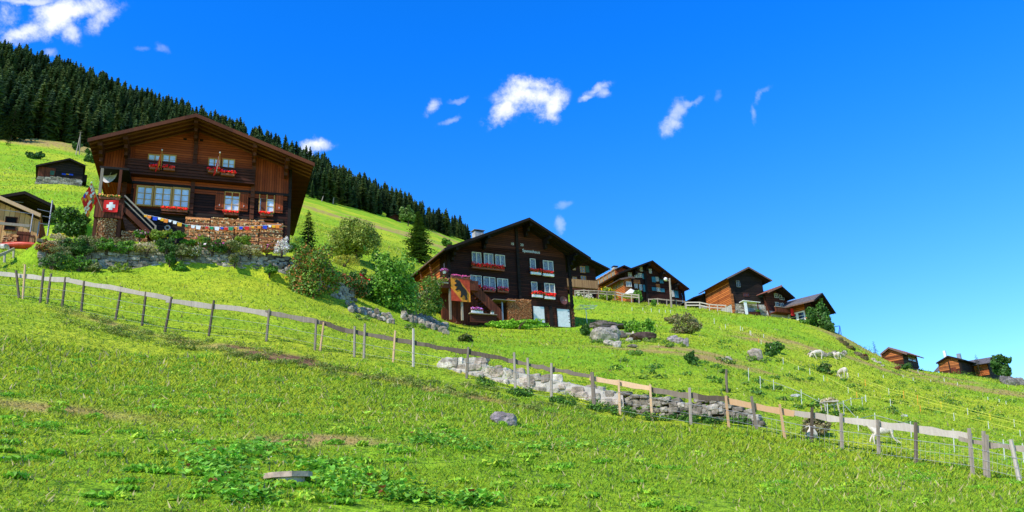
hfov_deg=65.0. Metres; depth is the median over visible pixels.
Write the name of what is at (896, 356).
hut
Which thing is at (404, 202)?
forest spruce
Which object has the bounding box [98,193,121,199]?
flower box
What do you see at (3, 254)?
paddock fence
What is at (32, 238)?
board crate
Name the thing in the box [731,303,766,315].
barn plinth
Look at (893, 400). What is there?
electric fence
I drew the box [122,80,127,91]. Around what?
forest spruce
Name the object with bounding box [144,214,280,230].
bunting
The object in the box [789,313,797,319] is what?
window
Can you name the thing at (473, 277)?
window
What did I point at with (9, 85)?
forest spruce
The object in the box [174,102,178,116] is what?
forest spruce
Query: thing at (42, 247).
rock plant
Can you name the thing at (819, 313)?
shrub
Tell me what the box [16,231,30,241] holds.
board crate
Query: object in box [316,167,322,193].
forest spruce
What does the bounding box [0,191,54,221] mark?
barn
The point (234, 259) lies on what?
rock plant
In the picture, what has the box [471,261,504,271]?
flower box
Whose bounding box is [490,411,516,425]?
boulder
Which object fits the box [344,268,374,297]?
rose bush
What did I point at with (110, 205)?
flag
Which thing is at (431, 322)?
rubble heap
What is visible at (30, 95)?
forest spruce
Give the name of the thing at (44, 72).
forest spruce
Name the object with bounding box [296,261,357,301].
terrace wall
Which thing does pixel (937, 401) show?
electric fence
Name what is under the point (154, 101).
forest spruce
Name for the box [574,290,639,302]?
paddock fence
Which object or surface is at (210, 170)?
flower box
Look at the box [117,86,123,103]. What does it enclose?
forest spruce
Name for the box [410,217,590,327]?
chalet
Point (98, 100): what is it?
forest spruce
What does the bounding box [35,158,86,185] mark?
barn
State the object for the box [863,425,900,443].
goat
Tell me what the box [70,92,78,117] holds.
forest spruce
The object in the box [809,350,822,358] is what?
goat
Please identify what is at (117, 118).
forest spruce
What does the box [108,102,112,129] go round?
forest spruce
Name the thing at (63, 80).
forest spruce
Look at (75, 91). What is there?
forest spruce
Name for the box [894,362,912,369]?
shrub
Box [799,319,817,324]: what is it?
shrub
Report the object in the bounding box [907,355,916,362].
window
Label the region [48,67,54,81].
forest spruce
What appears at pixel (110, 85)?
forest spruce
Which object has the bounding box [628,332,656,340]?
rock ledge
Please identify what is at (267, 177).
chalet
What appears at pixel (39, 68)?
forest spruce
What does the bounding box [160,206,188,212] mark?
flower box
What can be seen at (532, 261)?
window
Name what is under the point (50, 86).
forest spruce
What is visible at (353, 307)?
rubble heap
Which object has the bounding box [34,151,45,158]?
shrub
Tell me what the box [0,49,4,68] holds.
forest spruce
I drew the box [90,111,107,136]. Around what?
forest spruce
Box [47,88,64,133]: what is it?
forest spruce
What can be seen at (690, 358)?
shrub
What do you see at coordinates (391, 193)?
forest spruce
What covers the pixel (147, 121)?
forest spruce
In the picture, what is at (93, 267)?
rock plant
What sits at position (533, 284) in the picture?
window
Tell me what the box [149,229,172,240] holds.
rock plant
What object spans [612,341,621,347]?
boulder
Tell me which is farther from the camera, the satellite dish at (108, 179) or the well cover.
the satellite dish at (108, 179)
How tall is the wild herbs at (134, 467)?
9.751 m
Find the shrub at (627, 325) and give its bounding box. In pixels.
[622,317,635,332]
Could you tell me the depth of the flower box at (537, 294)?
80.83 m
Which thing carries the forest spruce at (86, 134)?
on the ground at (326, 212)
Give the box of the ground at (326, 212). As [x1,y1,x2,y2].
[0,138,1023,511]
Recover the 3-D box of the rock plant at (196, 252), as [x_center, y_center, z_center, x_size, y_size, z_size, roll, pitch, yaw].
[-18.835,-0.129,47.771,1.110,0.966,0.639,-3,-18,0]
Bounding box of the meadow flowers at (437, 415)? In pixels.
[3,267,1011,511]
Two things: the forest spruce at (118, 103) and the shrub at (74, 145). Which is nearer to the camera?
the shrub at (74, 145)
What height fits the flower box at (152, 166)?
0.383 m
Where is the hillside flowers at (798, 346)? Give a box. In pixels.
[0,178,1003,405]
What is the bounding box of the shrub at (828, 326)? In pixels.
[821,319,834,332]
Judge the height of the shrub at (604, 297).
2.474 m
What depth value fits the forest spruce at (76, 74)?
465.87 m
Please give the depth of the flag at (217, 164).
53.96 m
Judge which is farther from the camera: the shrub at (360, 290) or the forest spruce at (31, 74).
the forest spruce at (31, 74)
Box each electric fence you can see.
[752,333,1020,435]
[760,378,1023,462]
[847,372,1023,426]
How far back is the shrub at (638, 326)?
61.69 m
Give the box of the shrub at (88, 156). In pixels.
[83,148,93,161]
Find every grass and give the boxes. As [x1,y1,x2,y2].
[0,335,1023,511]
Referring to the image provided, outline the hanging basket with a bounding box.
[440,268,447,273]
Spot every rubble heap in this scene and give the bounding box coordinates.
[345,300,394,323]
[400,307,449,333]
[808,350,846,357]
[836,337,868,360]
[999,376,1023,385]
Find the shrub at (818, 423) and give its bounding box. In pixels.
[801,412,831,435]
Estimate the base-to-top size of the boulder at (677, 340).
0.684 m
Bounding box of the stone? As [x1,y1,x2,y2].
[627,344,636,347]
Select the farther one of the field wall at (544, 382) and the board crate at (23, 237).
the board crate at (23, 237)
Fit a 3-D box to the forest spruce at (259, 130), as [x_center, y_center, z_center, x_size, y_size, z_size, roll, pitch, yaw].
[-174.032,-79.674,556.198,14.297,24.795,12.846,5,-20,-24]
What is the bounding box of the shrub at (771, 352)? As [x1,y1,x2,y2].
[763,347,777,356]
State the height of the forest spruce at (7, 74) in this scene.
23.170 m
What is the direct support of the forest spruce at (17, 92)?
on the ground at (326, 212)
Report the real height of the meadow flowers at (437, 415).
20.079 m
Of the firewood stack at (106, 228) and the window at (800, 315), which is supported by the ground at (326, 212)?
the firewood stack at (106, 228)
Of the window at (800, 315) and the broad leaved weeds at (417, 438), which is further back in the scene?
the window at (800, 315)
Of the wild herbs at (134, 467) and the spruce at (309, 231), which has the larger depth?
the spruce at (309, 231)
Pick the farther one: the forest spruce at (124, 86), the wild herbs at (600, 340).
the forest spruce at (124, 86)
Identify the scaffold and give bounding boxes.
[4,200,52,235]
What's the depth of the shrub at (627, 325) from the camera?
72.20 m
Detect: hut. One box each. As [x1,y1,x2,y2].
[387,214,400,222]
[880,347,923,369]
[934,357,999,379]
[936,351,975,375]
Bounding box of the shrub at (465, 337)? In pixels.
[457,333,473,342]
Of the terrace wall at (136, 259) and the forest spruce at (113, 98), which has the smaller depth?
the terrace wall at (136, 259)
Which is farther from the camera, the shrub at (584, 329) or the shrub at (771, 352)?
the shrub at (584, 329)
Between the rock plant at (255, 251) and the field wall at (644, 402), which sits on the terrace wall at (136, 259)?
the rock plant at (255, 251)
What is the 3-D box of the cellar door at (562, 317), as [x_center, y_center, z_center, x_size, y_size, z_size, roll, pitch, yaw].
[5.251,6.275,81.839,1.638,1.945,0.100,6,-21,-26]
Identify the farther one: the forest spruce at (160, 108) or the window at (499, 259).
the forest spruce at (160, 108)
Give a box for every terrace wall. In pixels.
[34,238,299,274]
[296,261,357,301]
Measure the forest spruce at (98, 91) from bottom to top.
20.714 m
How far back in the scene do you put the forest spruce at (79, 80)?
428.47 m
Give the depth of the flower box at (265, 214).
54.74 m
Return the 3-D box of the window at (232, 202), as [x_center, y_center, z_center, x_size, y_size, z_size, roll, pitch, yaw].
[-19.008,-3.703,54.543,0.990,1.406,0.144,4,-20,-20]
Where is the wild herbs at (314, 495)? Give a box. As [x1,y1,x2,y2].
[0,368,1023,507]
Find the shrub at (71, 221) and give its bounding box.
[51,206,91,237]
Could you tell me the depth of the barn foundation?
117.82 m
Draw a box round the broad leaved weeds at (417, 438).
[399,430,646,451]
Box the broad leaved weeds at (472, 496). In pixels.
[161,436,510,508]
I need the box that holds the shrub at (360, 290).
[338,272,367,298]
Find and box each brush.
[664,313,678,323]
[669,311,702,333]
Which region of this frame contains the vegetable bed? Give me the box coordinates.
[485,318,549,329]
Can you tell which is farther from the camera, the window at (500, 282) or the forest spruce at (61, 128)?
the forest spruce at (61, 128)
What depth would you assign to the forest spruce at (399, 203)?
524.44 m
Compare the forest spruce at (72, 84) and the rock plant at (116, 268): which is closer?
the rock plant at (116, 268)
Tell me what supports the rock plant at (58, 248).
attached to the terrace wall at (136, 259)
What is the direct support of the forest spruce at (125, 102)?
on the ground at (326, 212)
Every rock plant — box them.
[35,238,60,257]
[37,251,72,270]
[45,233,72,251]
[48,244,74,264]
[59,236,87,254]
[65,254,97,271]
[67,245,94,261]
[77,234,106,250]
[83,262,102,271]
[94,237,116,255]
[108,262,131,272]
[113,237,124,243]
[113,240,136,256]
[131,241,158,256]
[132,229,149,241]
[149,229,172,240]
[156,237,178,253]
[164,251,177,266]
[168,230,187,242]
[172,260,186,270]
[173,243,191,260]
[178,238,195,246]
[188,245,203,261]
[194,235,208,242]
[198,237,228,255]
[217,239,244,254]
[228,253,238,267]
[233,235,250,248]
[238,244,262,259]
[256,241,274,256]
[263,264,277,277]
[272,236,293,256]
[288,237,307,252]
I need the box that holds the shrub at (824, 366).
[816,363,833,374]
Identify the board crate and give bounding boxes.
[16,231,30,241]
[29,235,35,242]
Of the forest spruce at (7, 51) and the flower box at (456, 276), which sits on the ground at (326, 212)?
the forest spruce at (7, 51)
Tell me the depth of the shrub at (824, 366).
57.08 m
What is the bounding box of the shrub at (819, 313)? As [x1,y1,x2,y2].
[805,298,834,328]
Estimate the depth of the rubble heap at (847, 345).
102.95 m
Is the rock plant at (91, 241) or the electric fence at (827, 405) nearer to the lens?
the electric fence at (827, 405)
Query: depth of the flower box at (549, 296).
81.39 m
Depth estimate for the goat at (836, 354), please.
79.31 m
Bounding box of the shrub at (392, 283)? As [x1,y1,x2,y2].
[357,245,422,314]
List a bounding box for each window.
[3,225,16,230]
[5,216,17,222]
[135,185,153,206]
[148,154,159,163]
[153,186,172,206]
[162,154,176,161]
[171,187,190,208]
[208,158,220,165]
[222,158,234,170]
[224,191,239,210]
[258,194,274,212]
[470,275,481,286]
[471,252,481,263]
[483,253,493,264]
[483,276,495,288]
[495,254,504,265]
[497,278,507,287]
[530,258,535,268]
[531,282,537,290]
[536,260,539,269]
[537,283,541,290]
[543,260,553,270]
[544,283,555,292]
[580,266,584,272]
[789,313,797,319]
[796,311,805,319]
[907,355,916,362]
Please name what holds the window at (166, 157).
in the chalet at (267, 177)
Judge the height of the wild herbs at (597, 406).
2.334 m
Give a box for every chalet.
[87,113,314,244]
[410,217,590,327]
[566,259,609,297]
[596,265,629,292]
[598,260,689,304]
[756,285,794,318]
[781,293,835,319]
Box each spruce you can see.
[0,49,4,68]
[0,77,7,138]
[0,78,8,105]
[0,81,27,130]
[0,107,35,141]
[1,96,7,115]
[3,61,10,77]
[3,67,15,86]
[3,71,15,100]
[4,43,9,60]
[5,49,11,61]
[5,52,17,80]
[9,93,34,137]
[10,94,21,113]
[14,53,18,76]
[16,48,25,64]
[17,68,26,78]
[20,72,33,89]
[21,78,33,100]
[25,52,30,71]
[26,84,35,113]
[28,71,35,91]
[28,79,52,140]
[29,86,48,129]
[32,64,39,87]
[35,75,43,92]
[36,50,46,66]
[36,63,41,76]
[38,74,49,88]
[40,55,47,72]
[40,69,46,78]
[46,83,71,123]
[46,88,76,142]
[47,78,55,101]
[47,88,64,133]
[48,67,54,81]
[48,91,56,115]
[52,65,60,82]
[53,79,60,99]
[58,69,67,87]
[60,76,66,88]
[65,70,68,87]
[67,69,78,86]
[68,62,74,79]
[68,76,76,97]
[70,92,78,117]
[71,112,79,142]
[72,84,79,98]
[73,94,85,140]
[75,76,84,101]
[76,85,82,104]
[77,109,95,147]
[80,66,85,78]
[84,105,91,125]
[85,79,97,106]
[85,90,96,109]
[87,96,94,121]
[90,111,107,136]
[91,99,103,127]
[91,101,114,132]
[95,78,101,91]
[96,95,100,106]
[97,86,101,97]
[98,82,106,97]
[102,92,108,104]
[102,106,111,132]
[107,76,113,92]
[108,86,120,112]
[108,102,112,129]
[111,108,123,130]
[115,93,122,117]
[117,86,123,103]
[121,91,132,115]
[121,102,132,123]
[121,113,128,125]
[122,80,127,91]
[122,112,132,129]
[132,105,140,123]
[138,88,144,104]
[138,112,145,126]
[139,103,145,116]
[144,116,150,124]
[145,98,152,121]
[145,104,153,123]
[151,92,156,108]
[153,111,160,122]
[157,104,163,120]
[160,98,166,119]
[166,105,170,118]
[167,96,173,107]
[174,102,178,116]
[176,104,183,117]
[178,97,184,112]
[257,125,264,140]
[284,142,289,150]
[295,210,318,254]
[305,145,310,159]
[312,153,318,174]
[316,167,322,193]
[316,168,330,201]
[319,160,326,173]
[327,167,339,203]
[334,170,347,205]
[337,167,345,187]
[341,165,345,187]
[342,174,354,205]
[349,174,355,193]
[356,173,361,183]
[356,176,369,209]
[356,180,360,196]
[363,186,377,214]
[368,182,377,212]
[389,186,393,204]
[394,188,401,206]
[396,192,402,208]
[400,211,438,263]
[402,192,414,224]
[407,193,415,218]
[441,208,453,236]
[973,354,989,377]
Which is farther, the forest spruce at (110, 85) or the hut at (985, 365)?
the forest spruce at (110, 85)
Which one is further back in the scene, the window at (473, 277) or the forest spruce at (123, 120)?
the forest spruce at (123, 120)
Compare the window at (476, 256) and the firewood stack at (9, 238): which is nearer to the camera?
the firewood stack at (9, 238)
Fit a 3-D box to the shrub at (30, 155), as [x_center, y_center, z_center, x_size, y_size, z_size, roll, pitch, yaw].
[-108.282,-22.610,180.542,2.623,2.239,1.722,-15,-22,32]
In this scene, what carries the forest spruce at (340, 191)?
on the ground at (326, 212)
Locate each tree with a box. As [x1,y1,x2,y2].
[326,217,381,259]
[398,205,415,225]
[989,354,1011,376]
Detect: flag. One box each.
[81,182,101,216]
[103,200,118,211]
[155,149,162,171]
[213,152,220,175]
[451,278,470,301]
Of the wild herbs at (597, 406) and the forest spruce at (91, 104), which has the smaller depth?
the wild herbs at (597, 406)
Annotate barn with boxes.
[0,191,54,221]
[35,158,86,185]
[698,267,771,315]
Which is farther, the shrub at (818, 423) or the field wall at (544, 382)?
the field wall at (544, 382)
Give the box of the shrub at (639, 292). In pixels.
[633,290,642,300]
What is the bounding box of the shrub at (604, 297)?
[599,286,618,300]
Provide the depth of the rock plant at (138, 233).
48.48 m
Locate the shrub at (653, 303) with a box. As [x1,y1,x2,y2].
[651,299,656,305]
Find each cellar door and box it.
[532,305,545,322]
[556,308,570,326]
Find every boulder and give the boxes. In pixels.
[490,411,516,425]
[590,327,620,340]
[603,340,613,345]
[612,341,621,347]
[667,335,677,342]
[674,337,683,343]
[683,338,688,346]
[747,348,762,360]
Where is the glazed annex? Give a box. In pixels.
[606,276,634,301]
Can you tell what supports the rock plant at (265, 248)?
on the terrace wall at (136, 259)
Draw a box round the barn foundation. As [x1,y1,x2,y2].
[35,176,81,185]
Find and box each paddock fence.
[0,248,14,261]
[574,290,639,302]
[648,298,685,307]
[685,302,726,311]
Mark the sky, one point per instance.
(867, 156)
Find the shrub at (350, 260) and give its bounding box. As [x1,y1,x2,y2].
[331,254,361,266]
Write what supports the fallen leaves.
on the ground at (326, 212)
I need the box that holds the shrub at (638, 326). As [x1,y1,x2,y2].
[632,318,656,332]
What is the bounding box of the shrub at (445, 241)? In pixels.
[441,238,451,246]
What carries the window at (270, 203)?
in the chalet at (267, 177)
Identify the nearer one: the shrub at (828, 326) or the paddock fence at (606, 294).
the shrub at (828, 326)
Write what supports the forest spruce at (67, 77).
on the ground at (326, 212)
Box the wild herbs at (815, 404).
[609,333,1020,424]
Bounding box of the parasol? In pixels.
[622,289,641,298]
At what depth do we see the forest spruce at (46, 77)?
385.63 m
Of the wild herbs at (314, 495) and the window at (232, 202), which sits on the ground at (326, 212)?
the wild herbs at (314, 495)
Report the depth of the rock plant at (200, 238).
49.61 m
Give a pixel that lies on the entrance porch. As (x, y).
(749, 310)
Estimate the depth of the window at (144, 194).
52.67 m
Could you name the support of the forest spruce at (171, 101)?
on the ground at (326, 212)
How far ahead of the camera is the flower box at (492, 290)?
78.46 m
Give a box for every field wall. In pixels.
[437,357,625,408]
[620,391,765,426]
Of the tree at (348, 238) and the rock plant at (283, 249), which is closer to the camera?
the rock plant at (283, 249)
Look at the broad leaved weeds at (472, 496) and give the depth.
7.87 m
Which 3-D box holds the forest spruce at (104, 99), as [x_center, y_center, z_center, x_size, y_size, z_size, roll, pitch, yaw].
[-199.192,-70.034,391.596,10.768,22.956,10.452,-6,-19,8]
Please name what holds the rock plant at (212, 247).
on the terrace wall at (136, 259)
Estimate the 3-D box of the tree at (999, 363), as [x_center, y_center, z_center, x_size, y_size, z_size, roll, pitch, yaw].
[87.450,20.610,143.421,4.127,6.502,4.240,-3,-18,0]
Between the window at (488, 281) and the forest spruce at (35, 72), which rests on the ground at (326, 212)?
the forest spruce at (35, 72)
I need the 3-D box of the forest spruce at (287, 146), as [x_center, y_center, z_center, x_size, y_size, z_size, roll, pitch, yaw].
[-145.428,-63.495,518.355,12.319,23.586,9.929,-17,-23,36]
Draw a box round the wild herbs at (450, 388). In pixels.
[42,303,592,415]
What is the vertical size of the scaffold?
2.899 m
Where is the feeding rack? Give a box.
[819,397,839,413]
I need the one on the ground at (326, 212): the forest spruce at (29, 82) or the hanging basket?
the forest spruce at (29, 82)
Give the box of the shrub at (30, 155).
[25,151,34,158]
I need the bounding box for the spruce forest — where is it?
[0,39,470,240]
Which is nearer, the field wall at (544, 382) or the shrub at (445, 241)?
the field wall at (544, 382)
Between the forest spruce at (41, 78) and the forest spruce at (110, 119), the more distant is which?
the forest spruce at (41, 78)
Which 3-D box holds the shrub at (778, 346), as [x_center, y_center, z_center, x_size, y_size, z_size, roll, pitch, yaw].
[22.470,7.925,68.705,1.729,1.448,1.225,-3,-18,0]
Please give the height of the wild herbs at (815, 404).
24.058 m
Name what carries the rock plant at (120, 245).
on the terrace wall at (136, 259)
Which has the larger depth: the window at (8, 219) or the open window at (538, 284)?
the open window at (538, 284)
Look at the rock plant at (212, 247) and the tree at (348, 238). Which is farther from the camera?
the tree at (348, 238)
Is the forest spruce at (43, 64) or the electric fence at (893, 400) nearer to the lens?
the electric fence at (893, 400)
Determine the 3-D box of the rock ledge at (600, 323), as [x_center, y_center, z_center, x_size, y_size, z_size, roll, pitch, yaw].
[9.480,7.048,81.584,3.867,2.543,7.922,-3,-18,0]
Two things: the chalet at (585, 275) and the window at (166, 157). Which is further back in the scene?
the chalet at (585, 275)
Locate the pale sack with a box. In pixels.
[0,244,9,249]
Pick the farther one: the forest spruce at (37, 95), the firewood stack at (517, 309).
the forest spruce at (37, 95)
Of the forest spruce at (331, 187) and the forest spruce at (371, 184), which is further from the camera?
the forest spruce at (371, 184)
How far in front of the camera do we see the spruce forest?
552.78 m
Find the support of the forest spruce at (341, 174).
on the ground at (326, 212)
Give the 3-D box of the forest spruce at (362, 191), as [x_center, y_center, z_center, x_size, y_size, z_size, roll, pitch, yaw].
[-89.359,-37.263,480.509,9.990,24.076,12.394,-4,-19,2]
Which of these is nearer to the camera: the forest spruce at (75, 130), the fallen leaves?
the fallen leaves
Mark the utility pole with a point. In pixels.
(79, 142)
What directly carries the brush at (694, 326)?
on the ground at (326, 212)
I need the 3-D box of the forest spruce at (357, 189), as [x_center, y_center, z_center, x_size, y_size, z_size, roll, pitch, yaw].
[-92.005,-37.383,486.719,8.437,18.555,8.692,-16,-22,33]
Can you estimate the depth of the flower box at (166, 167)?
53.05 m
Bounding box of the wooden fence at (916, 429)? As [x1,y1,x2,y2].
[0,264,1023,481]
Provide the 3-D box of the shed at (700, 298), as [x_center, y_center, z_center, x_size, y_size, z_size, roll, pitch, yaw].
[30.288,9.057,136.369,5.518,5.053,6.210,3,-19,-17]
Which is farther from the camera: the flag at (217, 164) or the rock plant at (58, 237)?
the flag at (217, 164)
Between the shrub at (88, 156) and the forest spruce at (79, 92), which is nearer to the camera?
the shrub at (88, 156)
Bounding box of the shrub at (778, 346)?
[765,341,784,352]
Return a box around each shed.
[0,196,45,242]
[679,293,706,308]
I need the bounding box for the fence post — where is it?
[725,369,727,392]
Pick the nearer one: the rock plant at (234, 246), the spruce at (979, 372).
the rock plant at (234, 246)
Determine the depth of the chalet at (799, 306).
128.41 m
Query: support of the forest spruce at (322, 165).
on the ground at (326, 212)
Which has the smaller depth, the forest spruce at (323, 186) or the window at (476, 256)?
the window at (476, 256)
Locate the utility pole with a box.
[75,132,81,154]
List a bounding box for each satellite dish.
[103,173,116,186]
[560,296,566,303]
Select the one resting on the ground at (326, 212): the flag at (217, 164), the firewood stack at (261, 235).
the firewood stack at (261, 235)
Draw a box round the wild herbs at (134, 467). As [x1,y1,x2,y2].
[0,337,1023,511]
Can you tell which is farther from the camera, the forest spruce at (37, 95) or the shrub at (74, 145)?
the forest spruce at (37, 95)
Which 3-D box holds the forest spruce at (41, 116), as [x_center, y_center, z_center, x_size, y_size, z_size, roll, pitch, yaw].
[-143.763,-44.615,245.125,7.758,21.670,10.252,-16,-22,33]
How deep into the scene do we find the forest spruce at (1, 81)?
270.87 m
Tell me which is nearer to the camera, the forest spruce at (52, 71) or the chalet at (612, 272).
the chalet at (612, 272)
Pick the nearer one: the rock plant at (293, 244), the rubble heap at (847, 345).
the rock plant at (293, 244)
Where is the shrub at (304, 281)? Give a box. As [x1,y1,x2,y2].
[284,242,340,298]
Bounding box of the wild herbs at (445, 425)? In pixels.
[262,420,519,487]
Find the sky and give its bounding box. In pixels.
[0,0,1023,378]
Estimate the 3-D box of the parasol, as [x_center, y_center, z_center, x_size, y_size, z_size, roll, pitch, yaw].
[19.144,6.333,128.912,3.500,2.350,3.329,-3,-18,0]
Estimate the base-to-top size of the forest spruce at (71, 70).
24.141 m
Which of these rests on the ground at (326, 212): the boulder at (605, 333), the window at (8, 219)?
the boulder at (605, 333)
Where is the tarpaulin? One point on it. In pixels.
(22, 245)
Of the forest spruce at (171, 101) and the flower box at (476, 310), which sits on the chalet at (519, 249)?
the flower box at (476, 310)
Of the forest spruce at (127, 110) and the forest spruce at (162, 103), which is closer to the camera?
the forest spruce at (127, 110)
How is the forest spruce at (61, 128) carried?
on the ground at (326, 212)
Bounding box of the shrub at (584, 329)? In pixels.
[579,323,590,335]
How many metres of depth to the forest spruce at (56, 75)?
444.96 m
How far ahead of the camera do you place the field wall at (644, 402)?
27.01 m
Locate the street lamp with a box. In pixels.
[664,277,671,307]
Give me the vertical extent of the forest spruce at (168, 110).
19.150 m
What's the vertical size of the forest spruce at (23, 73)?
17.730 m
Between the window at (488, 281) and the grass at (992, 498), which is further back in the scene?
the window at (488, 281)
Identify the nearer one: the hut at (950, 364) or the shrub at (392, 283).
the shrub at (392, 283)
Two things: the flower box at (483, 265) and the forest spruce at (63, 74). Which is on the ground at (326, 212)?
the forest spruce at (63, 74)
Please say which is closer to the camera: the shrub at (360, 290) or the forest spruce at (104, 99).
the shrub at (360, 290)
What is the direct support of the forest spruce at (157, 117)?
on the ground at (326, 212)
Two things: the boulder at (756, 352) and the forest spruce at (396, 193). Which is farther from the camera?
the forest spruce at (396, 193)
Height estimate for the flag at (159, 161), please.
1.338 m
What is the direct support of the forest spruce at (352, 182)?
on the ground at (326, 212)
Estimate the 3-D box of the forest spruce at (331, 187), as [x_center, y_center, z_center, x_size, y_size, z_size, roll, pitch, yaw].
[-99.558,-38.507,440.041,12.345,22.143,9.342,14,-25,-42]
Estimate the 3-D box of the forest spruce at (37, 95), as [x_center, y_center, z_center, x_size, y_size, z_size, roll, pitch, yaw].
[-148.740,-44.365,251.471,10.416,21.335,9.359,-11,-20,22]
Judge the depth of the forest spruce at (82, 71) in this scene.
528.89 m
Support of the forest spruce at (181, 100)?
on the ground at (326, 212)
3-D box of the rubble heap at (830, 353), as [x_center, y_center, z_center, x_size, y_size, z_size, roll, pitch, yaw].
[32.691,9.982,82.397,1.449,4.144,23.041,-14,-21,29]
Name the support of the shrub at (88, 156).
on the ground at (326, 212)
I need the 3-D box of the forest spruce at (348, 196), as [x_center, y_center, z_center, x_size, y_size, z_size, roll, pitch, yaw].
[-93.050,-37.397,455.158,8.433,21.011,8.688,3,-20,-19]
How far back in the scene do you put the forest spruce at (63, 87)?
267.00 m
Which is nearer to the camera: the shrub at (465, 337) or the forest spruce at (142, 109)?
the shrub at (465, 337)
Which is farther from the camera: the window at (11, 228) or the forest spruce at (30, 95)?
the forest spruce at (30, 95)
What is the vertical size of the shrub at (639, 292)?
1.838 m
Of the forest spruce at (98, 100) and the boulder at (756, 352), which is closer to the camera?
the boulder at (756, 352)
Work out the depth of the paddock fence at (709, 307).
117.85 m
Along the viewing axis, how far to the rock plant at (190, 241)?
49.41 m
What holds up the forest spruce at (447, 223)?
on the ground at (326, 212)
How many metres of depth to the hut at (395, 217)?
484.46 m
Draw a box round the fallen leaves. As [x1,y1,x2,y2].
[0,299,1022,511]
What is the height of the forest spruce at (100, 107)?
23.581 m
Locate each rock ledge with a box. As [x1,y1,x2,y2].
[586,320,625,328]
[620,332,627,337]
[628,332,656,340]
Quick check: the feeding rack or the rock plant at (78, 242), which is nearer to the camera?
the feeding rack
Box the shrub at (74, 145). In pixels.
[72,141,82,150]
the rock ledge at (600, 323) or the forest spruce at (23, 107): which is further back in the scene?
the forest spruce at (23, 107)
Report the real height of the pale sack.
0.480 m
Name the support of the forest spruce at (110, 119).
on the ground at (326, 212)
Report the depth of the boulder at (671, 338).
58.79 m
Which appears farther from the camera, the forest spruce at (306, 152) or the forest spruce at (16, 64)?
the forest spruce at (306, 152)
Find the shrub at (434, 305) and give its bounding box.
[404,274,445,316]
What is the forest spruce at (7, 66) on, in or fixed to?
on the ground at (326, 212)
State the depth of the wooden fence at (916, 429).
27.24 m
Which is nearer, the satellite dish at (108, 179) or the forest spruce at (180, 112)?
the satellite dish at (108, 179)
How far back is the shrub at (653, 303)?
118.60 m
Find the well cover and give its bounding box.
[263,471,312,482]
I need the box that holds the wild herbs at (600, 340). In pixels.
[355,314,844,364]
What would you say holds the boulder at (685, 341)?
on the ground at (326, 212)
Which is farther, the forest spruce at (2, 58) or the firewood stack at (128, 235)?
the forest spruce at (2, 58)
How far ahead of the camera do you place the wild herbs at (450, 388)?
26.09 m
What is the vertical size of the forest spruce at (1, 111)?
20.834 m
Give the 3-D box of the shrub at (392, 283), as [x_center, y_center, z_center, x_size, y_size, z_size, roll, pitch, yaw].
[-8.999,1.924,57.782,5.201,5.558,4.081,-3,-18,0]
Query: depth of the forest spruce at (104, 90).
458.00 m
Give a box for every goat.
[806,423,817,437]
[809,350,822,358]
[832,351,840,358]
[836,367,848,377]
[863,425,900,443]
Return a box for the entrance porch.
[739,300,760,315]
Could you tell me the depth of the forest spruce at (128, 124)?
362.50 m
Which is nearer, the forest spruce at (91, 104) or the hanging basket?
the hanging basket
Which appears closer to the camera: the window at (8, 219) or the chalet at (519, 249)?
the window at (8, 219)
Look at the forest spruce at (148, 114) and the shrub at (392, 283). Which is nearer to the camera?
the shrub at (392, 283)
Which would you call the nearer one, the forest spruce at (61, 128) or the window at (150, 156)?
the window at (150, 156)
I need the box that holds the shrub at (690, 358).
[683,350,699,365]
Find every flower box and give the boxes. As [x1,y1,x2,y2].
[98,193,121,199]
[149,164,160,170]
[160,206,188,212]
[162,164,174,171]
[207,167,220,173]
[220,169,236,176]
[222,210,238,215]
[258,211,273,216]
[438,277,447,283]
[450,274,470,279]
[470,307,482,312]
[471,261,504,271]
[483,285,495,292]
[496,286,509,292]
[529,267,541,274]
[531,291,543,297]
[542,269,554,276]
[544,292,555,299]
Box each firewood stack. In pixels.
[2,234,18,242]
[95,218,116,240]
[121,231,147,241]
[184,217,286,248]
[503,298,531,320]
[567,302,574,327]
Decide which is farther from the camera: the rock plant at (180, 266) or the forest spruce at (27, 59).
the forest spruce at (27, 59)
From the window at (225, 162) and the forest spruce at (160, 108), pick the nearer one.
the window at (225, 162)
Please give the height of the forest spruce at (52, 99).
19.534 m
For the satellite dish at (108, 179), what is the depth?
51.24 m
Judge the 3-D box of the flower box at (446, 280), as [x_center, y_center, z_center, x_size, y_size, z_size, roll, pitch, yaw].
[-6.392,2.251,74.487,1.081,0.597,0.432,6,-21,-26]
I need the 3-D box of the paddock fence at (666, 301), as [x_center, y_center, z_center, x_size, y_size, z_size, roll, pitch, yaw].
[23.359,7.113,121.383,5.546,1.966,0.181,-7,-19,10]
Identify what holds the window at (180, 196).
in the chalet at (267, 177)
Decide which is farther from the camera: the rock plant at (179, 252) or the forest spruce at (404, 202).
the forest spruce at (404, 202)
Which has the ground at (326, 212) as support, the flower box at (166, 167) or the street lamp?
the street lamp
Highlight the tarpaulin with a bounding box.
[0,242,34,248]
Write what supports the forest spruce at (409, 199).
on the ground at (326, 212)
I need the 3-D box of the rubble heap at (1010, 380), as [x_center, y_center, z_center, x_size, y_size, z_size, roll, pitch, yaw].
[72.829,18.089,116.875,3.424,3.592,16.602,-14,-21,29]
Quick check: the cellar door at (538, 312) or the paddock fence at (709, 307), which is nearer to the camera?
the cellar door at (538, 312)
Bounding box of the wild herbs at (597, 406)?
[475,375,762,424]
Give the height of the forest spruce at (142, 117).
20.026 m
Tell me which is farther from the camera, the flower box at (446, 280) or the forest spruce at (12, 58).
the forest spruce at (12, 58)

